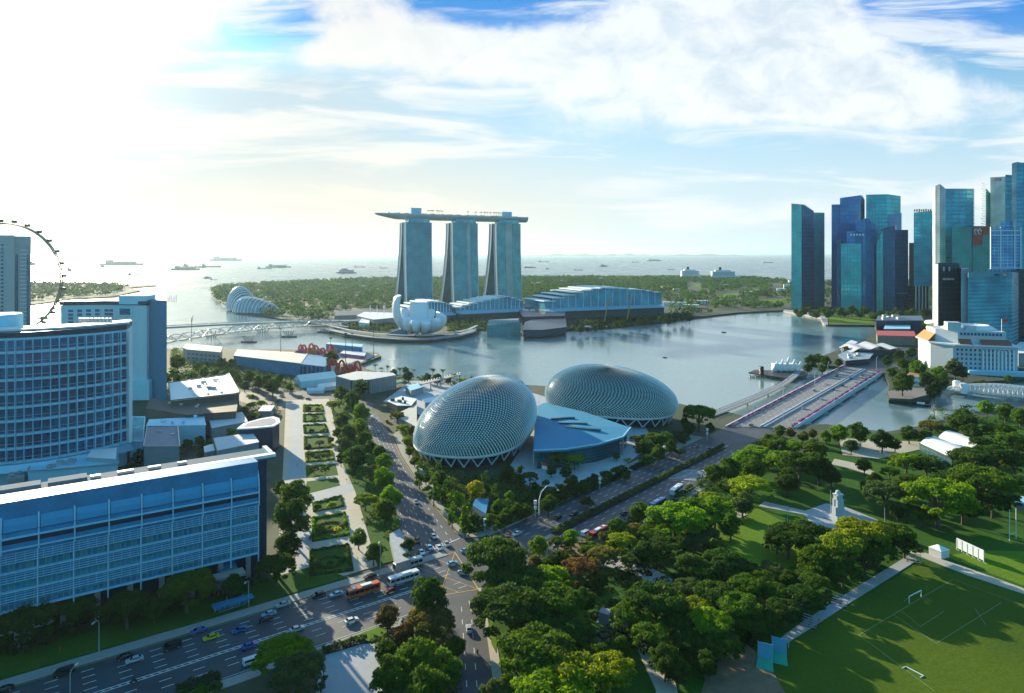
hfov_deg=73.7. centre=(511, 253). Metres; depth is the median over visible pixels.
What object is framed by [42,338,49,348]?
window
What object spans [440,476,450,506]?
columnar tree
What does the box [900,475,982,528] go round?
spreading tree
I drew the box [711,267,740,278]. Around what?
cruise ship
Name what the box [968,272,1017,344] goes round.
bank block
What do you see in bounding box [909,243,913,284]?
brown tower
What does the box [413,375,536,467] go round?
shell hall
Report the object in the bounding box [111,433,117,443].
window
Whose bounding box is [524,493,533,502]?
round tree
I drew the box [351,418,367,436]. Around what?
round tree
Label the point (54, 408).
window
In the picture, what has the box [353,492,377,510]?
spreading tree
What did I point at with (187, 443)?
round tree
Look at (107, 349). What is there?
window
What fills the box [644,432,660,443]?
spreading tree
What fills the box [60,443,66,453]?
window
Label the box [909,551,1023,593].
path
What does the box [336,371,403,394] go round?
ribbed shed
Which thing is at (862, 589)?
path
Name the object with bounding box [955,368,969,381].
round tree
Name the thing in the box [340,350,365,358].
stage booth
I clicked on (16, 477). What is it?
roof cabin
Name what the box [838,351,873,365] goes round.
waterfront block
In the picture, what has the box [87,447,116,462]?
hotel porch
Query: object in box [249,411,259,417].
shrub
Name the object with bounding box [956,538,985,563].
sight screen
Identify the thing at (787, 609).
spreading tree
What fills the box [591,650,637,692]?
spreading tree
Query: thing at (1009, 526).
rugby posts
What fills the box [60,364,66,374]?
window
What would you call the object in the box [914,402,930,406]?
boat
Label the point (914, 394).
river terrace
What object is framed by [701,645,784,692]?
path
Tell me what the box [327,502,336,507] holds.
shrub
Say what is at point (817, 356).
round tree
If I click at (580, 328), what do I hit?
round tree
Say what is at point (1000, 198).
skyscraper
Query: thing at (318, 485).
lawn
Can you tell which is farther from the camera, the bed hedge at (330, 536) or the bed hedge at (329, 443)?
the bed hedge at (329, 443)
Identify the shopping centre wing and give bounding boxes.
[146,398,237,435]
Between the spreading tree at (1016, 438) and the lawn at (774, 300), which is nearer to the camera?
the spreading tree at (1016, 438)
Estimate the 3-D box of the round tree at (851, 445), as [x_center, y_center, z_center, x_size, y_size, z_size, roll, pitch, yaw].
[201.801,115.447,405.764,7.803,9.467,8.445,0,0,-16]
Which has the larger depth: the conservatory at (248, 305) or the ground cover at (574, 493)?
the conservatory at (248, 305)
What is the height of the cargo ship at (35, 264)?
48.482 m
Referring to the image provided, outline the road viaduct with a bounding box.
[167,319,360,337]
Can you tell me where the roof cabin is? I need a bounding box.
[7,470,23,484]
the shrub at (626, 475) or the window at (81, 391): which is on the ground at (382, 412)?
the shrub at (626, 475)
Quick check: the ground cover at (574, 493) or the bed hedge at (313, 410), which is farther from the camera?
the bed hedge at (313, 410)
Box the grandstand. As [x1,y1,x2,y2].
[233,349,327,375]
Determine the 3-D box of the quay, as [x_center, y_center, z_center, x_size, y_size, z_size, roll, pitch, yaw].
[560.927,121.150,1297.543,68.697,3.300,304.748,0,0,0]
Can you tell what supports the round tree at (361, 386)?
on the ground at (382, 412)
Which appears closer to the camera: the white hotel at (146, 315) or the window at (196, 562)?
the window at (196, 562)
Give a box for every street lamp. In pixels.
[69,662,78,692]
[92,620,99,654]
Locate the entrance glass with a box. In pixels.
[473,499,488,518]
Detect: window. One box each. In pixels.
[0,340,31,461]
[2,563,18,572]
[2,582,18,591]
[2,600,18,610]
[21,559,36,568]
[21,578,36,587]
[21,595,36,605]
[34,339,40,349]
[34,353,40,362]
[34,366,40,376]
[34,380,40,389]
[34,393,40,403]
[34,407,40,417]
[34,420,40,430]
[34,434,40,444]
[34,447,40,457]
[39,555,55,564]
[39,574,55,583]
[39,592,55,601]
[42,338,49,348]
[42,352,49,362]
[42,365,49,375]
[42,379,49,389]
[42,392,49,402]
[42,406,49,416]
[42,419,49,429]
[42,433,49,443]
[42,446,49,456]
[51,338,57,348]
[51,351,57,361]
[51,365,57,374]
[51,378,57,388]
[51,391,57,401]
[51,405,57,415]
[51,418,57,428]
[51,431,57,441]
[51,445,57,455]
[57,552,72,560]
[57,570,72,579]
[57,587,72,597]
[60,337,66,347]
[60,351,66,360]
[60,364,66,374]
[60,377,66,387]
[60,390,66,400]
[60,403,66,413]
[60,417,66,427]
[60,430,66,440]
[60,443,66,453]
[69,337,75,346]
[69,350,75,359]
[69,363,75,373]
[69,376,75,386]
[69,389,75,399]
[69,402,75,412]
[69,415,75,425]
[69,429,75,439]
[69,442,75,452]
[75,548,90,557]
[75,566,90,575]
[75,584,90,593]
[76,336,84,346]
[76,349,84,359]
[76,362,84,372]
[76,375,84,385]
[76,388,84,398]
[76,401,84,411]
[76,414,84,424]
[76,427,84,437]
[76,440,84,450]
[85,335,92,345]
[85,348,92,358]
[85,361,92,371]
[85,374,92,384]
[85,387,92,397]
[85,400,92,410]
[85,413,92,423]
[85,426,92,436]
[85,439,92,449]
[92,545,106,553]
[92,563,106,571]
[92,579,106,589]
[94,334,101,344]
[94,347,101,357]
[94,360,101,370]
[94,373,101,383]
[94,386,101,395]
[94,398,101,408]
[94,411,101,421]
[94,424,101,434]
[94,437,101,447]
[102,334,109,343]
[102,346,109,356]
[102,359,109,369]
[102,372,109,381]
[102,384,109,394]
[102,397,109,407]
[102,410,109,420]
[102,422,109,432]
[102,435,109,445]
[109,541,123,550]
[109,559,123,567]
[109,577,123,585]
[111,333,117,342]
[111,345,117,355]
[111,358,117,367]
[111,370,117,380]
[111,383,117,393]
[111,395,117,405]
[111,408,117,418]
[111,421,117,430]
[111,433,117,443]
[119,332,125,341]
[119,344,125,354]
[119,357,125,366]
[119,369,125,379]
[119,381,125,391]
[119,394,125,404]
[119,406,125,416]
[119,419,125,428]
[119,431,125,441]
[120,308,129,314]
[126,538,139,546]
[126,555,139,564]
[126,573,139,581]
[142,535,155,543]
[142,552,155,560]
[142,569,155,577]
[158,531,171,539]
[158,548,171,556]
[158,566,171,574]
[173,528,186,536]
[173,545,186,553]
[173,562,186,570]
[188,525,200,533]
[188,542,200,550]
[188,558,200,567]
[203,522,215,530]
[203,539,215,547]
[203,556,215,563]
[217,520,229,527]
[217,536,229,543]
[217,552,229,560]
[232,517,243,524]
[232,533,243,540]
[232,549,243,556]
[245,514,256,521]
[245,530,256,537]
[245,545,256,553]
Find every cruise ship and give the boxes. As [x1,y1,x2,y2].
[680,267,703,277]
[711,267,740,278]
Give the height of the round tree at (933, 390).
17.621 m
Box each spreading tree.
[0,600,58,650]
[48,593,101,629]
[100,589,153,628]
[155,567,219,613]
[250,632,315,674]
[252,552,296,587]
[266,649,327,692]
[305,451,314,458]
[307,465,318,470]
[314,453,323,458]
[315,440,323,446]
[319,466,329,471]
[324,452,331,457]
[325,401,340,410]
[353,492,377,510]
[366,464,378,473]
[389,411,404,423]
[395,424,408,433]
[404,605,455,641]
[461,535,528,582]
[470,581,544,639]
[481,563,547,589]
[496,620,575,681]
[507,608,560,633]
[510,661,594,692]
[523,472,538,485]
[535,580,587,617]
[537,564,573,586]
[544,452,566,467]
[548,536,568,549]
[551,649,612,692]
[552,615,587,650]
[561,556,599,587]
[564,453,584,469]
[577,541,599,556]
[587,545,618,571]
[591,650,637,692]
[598,531,611,540]
[605,531,637,556]
[609,600,656,634]
[620,553,640,570]
[625,579,689,622]
[626,523,649,541]
[628,621,673,654]
[629,435,640,443]
[637,521,672,543]
[643,500,707,537]
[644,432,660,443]
[651,534,685,564]
[660,608,696,636]
[670,628,710,661]
[671,577,697,596]
[676,496,712,525]
[678,532,709,555]
[682,404,715,431]
[682,557,722,581]
[686,594,716,608]
[687,606,734,639]
[692,579,732,610]
[698,491,720,497]
[698,495,736,528]
[699,527,721,544]
[701,511,722,528]
[702,546,742,580]
[703,629,744,661]
[715,591,764,629]
[726,572,770,599]
[727,557,757,575]
[728,474,773,500]
[735,614,773,641]
[741,444,769,459]
[748,568,777,582]
[759,437,790,450]
[759,560,783,575]
[759,581,790,598]
[762,450,796,469]
[762,536,785,553]
[763,521,817,559]
[764,597,803,627]
[777,451,822,485]
[781,439,808,452]
[786,583,828,613]
[789,519,825,543]
[795,560,829,577]
[796,571,833,594]
[797,543,849,576]
[819,531,866,561]
[821,557,866,588]
[831,516,891,548]
[844,545,888,574]
[860,479,911,513]
[865,540,898,566]
[875,520,917,547]
[879,466,901,478]
[887,452,924,473]
[892,479,917,502]
[892,539,923,557]
[897,473,921,482]
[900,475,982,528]
[903,505,937,526]
[909,456,944,475]
[918,419,943,431]
[925,474,946,478]
[936,426,958,433]
[943,501,984,524]
[945,446,997,467]
[946,462,1021,511]
[968,436,993,445]
[973,443,1020,468]
[975,491,1012,518]
[980,423,1016,441]
[993,431,1023,448]
[996,492,1022,506]
[998,457,1023,474]
[1007,473,1023,491]
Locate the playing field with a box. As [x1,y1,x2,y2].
[773,563,1023,692]
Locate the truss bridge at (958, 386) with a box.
[946,380,1023,398]
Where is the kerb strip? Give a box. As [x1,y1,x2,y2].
[544,445,727,539]
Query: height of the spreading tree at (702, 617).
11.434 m
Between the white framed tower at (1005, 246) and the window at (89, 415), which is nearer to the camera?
the window at (89, 415)
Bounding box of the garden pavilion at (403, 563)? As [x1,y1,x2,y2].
[389,529,410,573]
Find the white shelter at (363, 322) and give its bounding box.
[359,319,369,326]
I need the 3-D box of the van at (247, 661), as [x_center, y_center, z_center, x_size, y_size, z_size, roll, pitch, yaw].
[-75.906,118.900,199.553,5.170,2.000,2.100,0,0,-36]
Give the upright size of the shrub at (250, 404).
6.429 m
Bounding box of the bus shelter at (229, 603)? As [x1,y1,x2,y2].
[211,593,253,612]
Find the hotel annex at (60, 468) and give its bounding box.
[26,449,118,481]
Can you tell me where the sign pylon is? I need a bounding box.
[534,500,536,517]
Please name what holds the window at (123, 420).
in the curved hotel at (65, 392)
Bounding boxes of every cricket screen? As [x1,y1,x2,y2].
[756,641,773,671]
[772,636,787,665]
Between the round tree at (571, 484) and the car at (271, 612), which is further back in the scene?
the round tree at (571, 484)
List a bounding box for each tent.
[294,371,335,387]
[306,387,324,393]
[316,382,335,390]
[919,430,981,465]
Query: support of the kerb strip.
on the road at (607, 492)
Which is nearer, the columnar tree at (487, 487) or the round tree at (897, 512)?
the round tree at (897, 512)
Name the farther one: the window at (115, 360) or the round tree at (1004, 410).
the round tree at (1004, 410)
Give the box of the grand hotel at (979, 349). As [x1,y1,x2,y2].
[916,319,1023,376]
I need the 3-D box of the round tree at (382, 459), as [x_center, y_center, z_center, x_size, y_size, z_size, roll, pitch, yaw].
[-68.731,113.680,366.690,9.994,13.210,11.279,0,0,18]
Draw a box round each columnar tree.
[413,458,424,488]
[427,473,439,505]
[434,460,443,481]
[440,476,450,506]
[446,501,456,528]
[459,505,471,536]
[481,470,491,497]
[490,483,498,504]
[514,465,525,495]
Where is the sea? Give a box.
[31,254,908,310]
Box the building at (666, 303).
[663,302,685,305]
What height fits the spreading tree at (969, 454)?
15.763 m
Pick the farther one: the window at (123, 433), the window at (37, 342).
the window at (123, 433)
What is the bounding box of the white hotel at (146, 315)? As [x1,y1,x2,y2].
[59,295,176,399]
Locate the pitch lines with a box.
[859,579,1023,689]
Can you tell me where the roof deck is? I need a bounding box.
[374,208,527,222]
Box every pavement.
[0,551,447,686]
[192,618,401,692]
[278,399,376,575]
[282,405,307,573]
[316,644,383,692]
[393,431,703,537]
[478,588,501,679]
[624,454,763,530]
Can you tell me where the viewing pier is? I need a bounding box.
[748,357,806,378]
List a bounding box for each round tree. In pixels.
[132,448,143,466]
[140,596,166,623]
[167,372,171,382]
[168,368,179,377]
[169,354,185,369]
[173,374,182,380]
[181,439,193,451]
[186,371,197,378]
[192,362,202,373]
[194,436,204,442]
[196,450,203,457]
[199,366,209,375]
[209,368,219,375]
[215,358,225,367]
[220,573,246,598]
[227,358,236,368]
[227,428,234,435]
[228,368,238,377]
[233,373,241,381]
[239,406,249,414]
[240,381,250,392]
[243,371,255,383]
[252,375,265,391]
[261,372,270,382]
[263,378,280,396]
[272,479,288,498]
[272,497,310,532]
[273,530,302,556]
[275,374,284,381]
[279,478,314,506]
[285,383,293,392]
[305,405,310,412]
[305,443,311,449]
[323,350,339,363]
[332,427,341,439]
[333,386,348,403]
[333,412,349,431]
[335,437,353,454]
[335,452,345,463]
[338,424,358,440]
[342,445,369,474]
[343,390,359,411]
[349,527,366,549]
[351,403,370,419]
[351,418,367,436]
[353,379,369,398]
[357,431,372,444]
[363,440,376,457]
[364,542,384,565]
[368,653,413,692]
[372,445,386,457]
[373,466,394,490]
[374,498,396,526]
[374,603,399,633]
[374,639,396,662]
[375,453,393,469]
[379,484,403,505]
[391,621,414,645]
[395,636,436,677]
[400,537,415,551]
[401,435,412,444]
[402,371,413,383]
[402,551,411,556]
[404,662,450,692]
[405,446,413,457]
[409,426,414,433]
[409,456,419,467]
[409,575,448,611]
[422,373,431,380]
[422,473,430,482]
[425,646,462,687]
[432,373,441,385]
[436,473,446,483]
[446,490,465,512]
[446,635,465,656]
[467,480,484,498]
[467,514,479,525]
[477,676,508,692]
[483,513,496,530]
[491,498,508,513]
[496,507,513,529]
[500,464,514,483]
[504,490,514,503]
[508,502,522,519]
[519,503,532,520]
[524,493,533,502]
[527,535,548,555]
[527,555,540,566]
[530,482,539,489]
[534,486,546,499]
[539,493,555,515]
[540,554,556,566]
[546,464,556,477]
[552,550,570,566]
[553,483,567,498]
[559,465,571,477]
[563,474,578,489]
[563,529,579,549]
[566,607,591,641]
[575,480,589,496]
[576,325,583,334]
[578,586,596,611]
[585,642,611,655]
[588,570,609,590]
[589,473,598,483]
[597,321,606,332]
[606,517,625,532]
[610,632,631,657]
[612,452,620,460]
[613,321,619,326]
[620,320,627,329]
[627,501,647,522]
[630,540,659,572]
[635,318,641,326]
[637,438,653,455]
[641,318,650,324]
[647,641,679,681]
[650,445,666,464]
[657,316,664,324]
[657,431,673,444]
[664,317,672,323]
[664,439,677,456]
[665,654,691,689]
[672,553,700,577]
[677,436,686,445]
[679,314,685,322]
[680,418,688,424]
[681,524,691,533]
[682,421,696,435]
[684,314,693,323]
[692,648,717,679]
[703,463,722,483]
[705,422,714,434]
[708,539,726,549]
[717,512,743,541]
[718,456,742,479]
[724,609,739,633]
[730,491,753,518]
[731,450,748,474]
[740,454,764,476]
[759,433,773,453]
[761,608,780,635]
[773,466,800,496]
[775,425,786,436]
[778,569,798,586]
[785,427,795,439]
[796,311,802,317]
[797,430,808,441]
[800,307,807,314]
[803,364,812,374]
[803,438,828,457]
[804,354,816,370]
[805,451,832,485]
[808,428,817,437]
[811,310,820,320]
[813,353,824,364]
[818,364,827,374]
[819,429,831,444]
[821,356,831,365]
[821,465,842,487]
[823,309,832,320]
[829,423,849,444]
[834,358,843,365]
[835,307,845,317]
[844,439,859,453]
[845,308,851,316]
[846,421,870,441]
[847,305,856,315]
[855,311,863,318]
[855,458,871,474]
[859,480,868,494]
[860,306,868,316]
[865,471,882,480]
[869,428,893,452]
[871,312,880,318]
[881,355,892,367]
[886,368,897,378]
[889,503,905,520]
[890,438,901,451]
[891,372,914,395]
[893,350,903,358]
[896,311,905,315]
[897,357,910,368]
[900,425,918,443]
[902,368,908,374]
[905,347,917,358]
[908,308,917,315]
[908,360,926,372]
[917,430,933,441]
[919,308,928,318]
[919,371,935,386]
[920,323,929,329]
[924,382,942,403]
[929,365,948,378]
[934,374,949,390]
[943,358,966,379]
[946,407,978,433]
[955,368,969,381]
[959,423,984,436]
[976,400,994,417]
[993,403,1014,422]
[1009,408,1023,428]
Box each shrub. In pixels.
[177,689,189,692]
[189,682,210,692]
[207,680,222,692]
[245,402,256,408]
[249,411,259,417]
[256,400,265,405]
[311,561,322,568]
[313,503,321,509]
[316,526,325,532]
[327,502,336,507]
[334,526,341,532]
[337,556,347,561]
[422,485,431,492]
[461,524,477,536]
[541,479,549,485]
[579,496,595,507]
[599,470,614,479]
[610,465,627,473]
[620,472,630,478]
[639,455,655,466]
[675,448,686,456]
[971,379,988,387]
[1003,375,1016,383]
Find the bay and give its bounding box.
[31,290,1023,431]
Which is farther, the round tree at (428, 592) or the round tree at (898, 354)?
the round tree at (898, 354)
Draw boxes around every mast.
[344,333,346,361]
[602,295,609,322]
[626,294,632,320]
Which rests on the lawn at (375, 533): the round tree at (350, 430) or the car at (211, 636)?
the round tree at (350, 430)
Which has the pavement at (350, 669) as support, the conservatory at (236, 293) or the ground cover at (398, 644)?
the ground cover at (398, 644)
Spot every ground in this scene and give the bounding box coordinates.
[0,348,1023,692]
[31,283,155,305]
[210,275,1023,405]
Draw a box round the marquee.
[929,544,949,558]
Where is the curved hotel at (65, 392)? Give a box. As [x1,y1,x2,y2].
[0,312,133,485]
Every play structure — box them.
[294,348,306,352]
[297,343,337,354]
[327,358,361,372]
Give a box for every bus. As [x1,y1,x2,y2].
[346,579,380,598]
[387,568,419,586]
[392,555,423,571]
[588,524,608,539]
[649,496,665,505]
[669,483,682,494]
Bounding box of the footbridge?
[715,369,804,415]
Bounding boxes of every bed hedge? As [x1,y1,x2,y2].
[303,404,323,411]
[303,413,325,421]
[303,423,328,433]
[304,435,330,448]
[305,450,333,461]
[309,542,352,575]
[311,511,349,540]
[312,495,344,511]
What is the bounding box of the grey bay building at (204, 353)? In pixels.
[183,344,222,364]
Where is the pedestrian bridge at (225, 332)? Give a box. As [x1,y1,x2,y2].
[167,320,348,342]
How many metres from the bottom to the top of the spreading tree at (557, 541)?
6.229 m
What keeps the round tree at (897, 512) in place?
on the lawn at (986, 532)
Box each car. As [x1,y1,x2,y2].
[0,683,13,692]
[115,651,133,661]
[125,654,143,664]
[189,626,206,634]
[202,632,219,641]
[232,625,248,633]
[241,641,257,649]
[257,615,272,623]
[261,609,276,616]
[275,600,290,608]
[289,625,304,631]
[311,590,325,597]
[329,590,343,597]
[343,616,358,624]
[363,573,376,579]
[383,586,397,593]
[414,537,420,542]
[418,549,424,554]
[426,544,433,550]
[430,533,436,538]
[435,544,442,550]
[443,540,449,546]
[446,560,458,566]
[457,570,467,575]
[466,624,472,633]
[511,530,521,535]
[553,515,562,519]
[569,511,577,515]
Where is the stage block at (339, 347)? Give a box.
[326,342,362,351]
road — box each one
[2,577,484,692]
[239,391,373,411]
[366,411,458,556]
[378,537,541,618]
[446,582,491,692]
[488,427,795,559]
[695,427,794,450]
[846,347,917,372]
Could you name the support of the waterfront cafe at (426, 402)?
on the plaza at (435, 390)
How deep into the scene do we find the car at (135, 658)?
200.06 m
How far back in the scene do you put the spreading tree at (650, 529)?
275.65 m
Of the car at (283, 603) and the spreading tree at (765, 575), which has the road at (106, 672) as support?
the car at (283, 603)
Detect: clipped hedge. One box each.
[175,670,221,692]
[321,633,367,654]
[602,470,630,483]
[628,462,645,469]
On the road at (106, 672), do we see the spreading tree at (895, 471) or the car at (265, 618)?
the car at (265, 618)
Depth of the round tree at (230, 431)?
437.02 m
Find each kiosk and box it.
[258,405,274,417]
[542,462,546,468]
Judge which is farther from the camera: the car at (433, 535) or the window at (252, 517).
the car at (433, 535)
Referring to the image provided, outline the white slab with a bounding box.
[934,264,937,325]
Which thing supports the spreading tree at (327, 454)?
on the lawn at (313, 457)
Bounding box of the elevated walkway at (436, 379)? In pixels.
[418,372,461,388]
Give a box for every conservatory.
[226,286,253,309]
[232,296,278,312]
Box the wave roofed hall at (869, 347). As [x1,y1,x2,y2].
[840,341,904,356]
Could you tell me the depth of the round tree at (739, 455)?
366.59 m
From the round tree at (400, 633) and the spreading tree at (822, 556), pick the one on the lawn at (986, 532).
the spreading tree at (822, 556)
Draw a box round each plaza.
[318,353,377,365]
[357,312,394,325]
[383,381,546,424]
[510,427,650,486]
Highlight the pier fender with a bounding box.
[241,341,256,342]
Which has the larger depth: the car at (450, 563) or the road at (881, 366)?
the road at (881, 366)
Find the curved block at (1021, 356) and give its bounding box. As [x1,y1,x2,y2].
[1017,342,1023,365]
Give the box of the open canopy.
[394,404,416,426]
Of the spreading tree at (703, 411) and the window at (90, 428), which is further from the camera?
the spreading tree at (703, 411)
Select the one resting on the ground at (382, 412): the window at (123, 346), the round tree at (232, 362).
the round tree at (232, 362)
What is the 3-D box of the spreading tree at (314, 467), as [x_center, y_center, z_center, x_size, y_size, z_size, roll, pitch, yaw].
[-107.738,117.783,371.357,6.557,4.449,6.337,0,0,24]
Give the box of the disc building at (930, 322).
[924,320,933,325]
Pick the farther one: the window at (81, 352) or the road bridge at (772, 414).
the road bridge at (772, 414)
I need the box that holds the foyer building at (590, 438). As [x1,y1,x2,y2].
[533,403,630,469]
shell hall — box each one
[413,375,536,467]
[545,363,678,427]
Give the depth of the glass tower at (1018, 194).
1153.23 m
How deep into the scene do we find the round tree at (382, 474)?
339.16 m
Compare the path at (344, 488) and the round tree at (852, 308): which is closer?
the path at (344, 488)
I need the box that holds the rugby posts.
[1009,510,1015,540]
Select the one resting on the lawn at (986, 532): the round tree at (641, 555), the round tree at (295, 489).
the round tree at (641, 555)
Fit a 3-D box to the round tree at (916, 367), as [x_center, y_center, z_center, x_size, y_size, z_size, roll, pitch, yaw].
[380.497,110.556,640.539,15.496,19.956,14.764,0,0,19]
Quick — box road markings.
[14,417,730,692]
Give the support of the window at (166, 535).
in the office block at (105, 536)
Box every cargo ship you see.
[31,261,57,265]
[65,267,88,270]
[100,260,143,264]
[171,266,199,269]
[181,263,205,267]
[209,257,241,260]
[265,264,290,267]
[336,268,356,272]
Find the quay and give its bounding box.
[783,309,827,325]
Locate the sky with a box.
[0,0,1023,253]
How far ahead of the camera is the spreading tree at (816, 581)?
235.14 m
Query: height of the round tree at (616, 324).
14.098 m
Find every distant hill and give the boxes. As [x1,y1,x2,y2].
[525,254,612,255]
[607,253,651,255]
[653,254,742,255]
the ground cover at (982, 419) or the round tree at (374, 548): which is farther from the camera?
the ground cover at (982, 419)
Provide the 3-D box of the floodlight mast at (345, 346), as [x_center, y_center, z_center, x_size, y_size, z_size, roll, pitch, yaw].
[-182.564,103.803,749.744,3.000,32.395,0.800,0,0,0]
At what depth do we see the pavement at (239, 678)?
193.68 m
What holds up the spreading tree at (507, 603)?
on the lawn at (986, 532)
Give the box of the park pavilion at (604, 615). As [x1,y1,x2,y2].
[599,607,628,632]
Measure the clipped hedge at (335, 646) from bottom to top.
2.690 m
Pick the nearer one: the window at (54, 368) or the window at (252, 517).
the window at (252, 517)
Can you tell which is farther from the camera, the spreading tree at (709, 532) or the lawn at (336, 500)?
the lawn at (336, 500)
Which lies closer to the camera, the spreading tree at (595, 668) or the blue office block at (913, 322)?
the spreading tree at (595, 668)
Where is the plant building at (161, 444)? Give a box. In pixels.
[143,426,179,465]
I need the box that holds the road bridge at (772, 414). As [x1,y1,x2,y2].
[725,365,882,428]
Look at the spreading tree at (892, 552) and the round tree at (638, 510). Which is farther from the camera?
the round tree at (638, 510)
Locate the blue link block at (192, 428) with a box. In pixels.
[146,415,205,445]
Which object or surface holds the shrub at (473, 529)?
on the ground at (382, 412)
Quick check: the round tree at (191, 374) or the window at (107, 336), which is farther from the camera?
the round tree at (191, 374)
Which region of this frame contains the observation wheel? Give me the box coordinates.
[0,219,66,325]
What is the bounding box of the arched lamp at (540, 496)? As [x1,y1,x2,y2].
[539,484,558,514]
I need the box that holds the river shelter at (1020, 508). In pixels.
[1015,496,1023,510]
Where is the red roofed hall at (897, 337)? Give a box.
[876,331,915,344]
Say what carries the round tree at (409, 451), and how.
on the pavement at (398, 437)
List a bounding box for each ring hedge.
[315,520,341,531]
[316,555,343,568]
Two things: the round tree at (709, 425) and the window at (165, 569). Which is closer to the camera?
the window at (165, 569)
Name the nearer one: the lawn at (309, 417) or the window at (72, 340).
the window at (72, 340)
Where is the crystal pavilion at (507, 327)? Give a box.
[487,318,522,335]
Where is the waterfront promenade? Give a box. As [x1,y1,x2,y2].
[323,325,480,339]
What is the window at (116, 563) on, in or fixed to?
in the office block at (105, 536)
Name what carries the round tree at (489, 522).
on the pavement at (398, 437)
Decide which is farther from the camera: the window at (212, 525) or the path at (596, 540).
the path at (596, 540)
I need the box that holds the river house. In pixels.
[907,372,919,385]
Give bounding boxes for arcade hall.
[400,299,455,319]
[450,295,523,319]
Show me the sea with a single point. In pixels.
(157, 271)
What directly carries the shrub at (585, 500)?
on the ground at (382, 412)
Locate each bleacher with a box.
[800,613,819,629]
[831,593,849,607]
[906,553,920,562]
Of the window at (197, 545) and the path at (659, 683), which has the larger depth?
the window at (197, 545)
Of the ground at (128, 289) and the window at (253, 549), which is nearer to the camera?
the window at (253, 549)
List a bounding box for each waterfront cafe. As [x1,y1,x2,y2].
[387,396,416,411]
[405,383,422,396]
[422,396,436,407]
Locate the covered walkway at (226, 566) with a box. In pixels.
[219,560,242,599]
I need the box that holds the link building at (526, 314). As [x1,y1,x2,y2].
[519,306,565,324]
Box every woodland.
[31,279,127,299]
[209,274,598,319]
[523,275,790,314]
[790,279,931,309]
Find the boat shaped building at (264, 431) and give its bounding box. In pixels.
[237,416,279,450]
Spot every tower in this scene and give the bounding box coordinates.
[0,235,30,325]
[395,218,432,303]
[440,219,478,303]
[483,220,521,299]
[791,204,824,308]
[832,195,864,307]
[837,218,875,312]
[866,194,901,243]
[876,231,882,311]
[882,226,907,311]
[905,209,931,312]
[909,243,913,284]
[932,184,973,319]
[938,263,961,325]
[952,226,971,271]
[964,226,991,271]
[981,182,989,225]
[988,221,1023,271]
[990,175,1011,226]
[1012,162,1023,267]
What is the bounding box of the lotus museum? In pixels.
[387,294,446,334]
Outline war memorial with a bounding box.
[824,490,846,521]
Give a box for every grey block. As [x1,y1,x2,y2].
[961,268,968,322]
[1017,269,1023,342]
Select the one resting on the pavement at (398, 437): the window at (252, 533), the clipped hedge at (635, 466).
the clipped hedge at (635, 466)
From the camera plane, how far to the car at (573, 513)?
311.96 m
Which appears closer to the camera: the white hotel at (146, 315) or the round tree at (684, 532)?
the round tree at (684, 532)
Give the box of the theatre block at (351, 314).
[334,310,392,319]
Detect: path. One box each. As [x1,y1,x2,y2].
[306,481,354,507]
[559,537,607,569]
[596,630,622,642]
[601,556,672,582]
[635,643,677,692]
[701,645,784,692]
[736,511,746,517]
[759,501,877,528]
[781,557,916,642]
[832,459,873,474]
[840,438,919,458]
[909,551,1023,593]
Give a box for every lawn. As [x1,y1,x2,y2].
[0,567,346,678]
[303,425,328,433]
[304,437,331,449]
[305,405,323,411]
[305,414,323,421]
[305,452,333,462]
[306,464,337,477]
[306,478,339,492]
[309,546,353,573]
[311,514,349,541]
[313,497,344,511]
[318,626,390,651]
[331,400,400,565]
[432,488,461,528]
[487,618,496,651]
[492,415,1023,692]
[492,492,571,530]
[701,508,799,570]
[717,293,737,297]
[758,299,790,302]
[828,317,873,323]
[948,550,1023,584]
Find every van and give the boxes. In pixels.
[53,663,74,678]
[162,638,181,651]
[242,654,255,666]
[580,529,589,535]
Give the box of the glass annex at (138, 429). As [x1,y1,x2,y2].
[130,416,144,462]
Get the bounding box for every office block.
[0,445,275,646]
[876,315,923,333]
[884,325,909,330]
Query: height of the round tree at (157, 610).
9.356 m
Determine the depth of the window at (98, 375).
373.28 m
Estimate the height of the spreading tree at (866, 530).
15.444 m
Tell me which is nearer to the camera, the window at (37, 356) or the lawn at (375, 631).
the lawn at (375, 631)
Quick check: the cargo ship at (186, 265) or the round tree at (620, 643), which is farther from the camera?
the cargo ship at (186, 265)
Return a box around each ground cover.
[0,569,258,654]
[127,436,213,465]
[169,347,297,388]
[239,400,280,420]
[331,399,398,561]
[342,322,397,331]
[370,615,463,692]
[380,371,522,384]
[400,429,562,531]
[446,317,487,331]
[503,563,762,691]
[526,429,789,563]
[546,476,611,503]
[569,310,694,325]
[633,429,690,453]
[886,353,943,384]
[917,401,1023,508]
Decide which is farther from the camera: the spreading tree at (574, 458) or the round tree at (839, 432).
the round tree at (839, 432)
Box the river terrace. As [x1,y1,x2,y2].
[888,388,927,400]
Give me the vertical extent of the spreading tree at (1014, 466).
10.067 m
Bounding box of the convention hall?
[523,285,665,317]
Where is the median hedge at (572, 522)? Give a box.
[551,443,724,534]
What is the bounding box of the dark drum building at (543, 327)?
[523,317,566,336]
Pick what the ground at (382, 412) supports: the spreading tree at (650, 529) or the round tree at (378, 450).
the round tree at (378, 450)
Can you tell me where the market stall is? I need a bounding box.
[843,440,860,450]

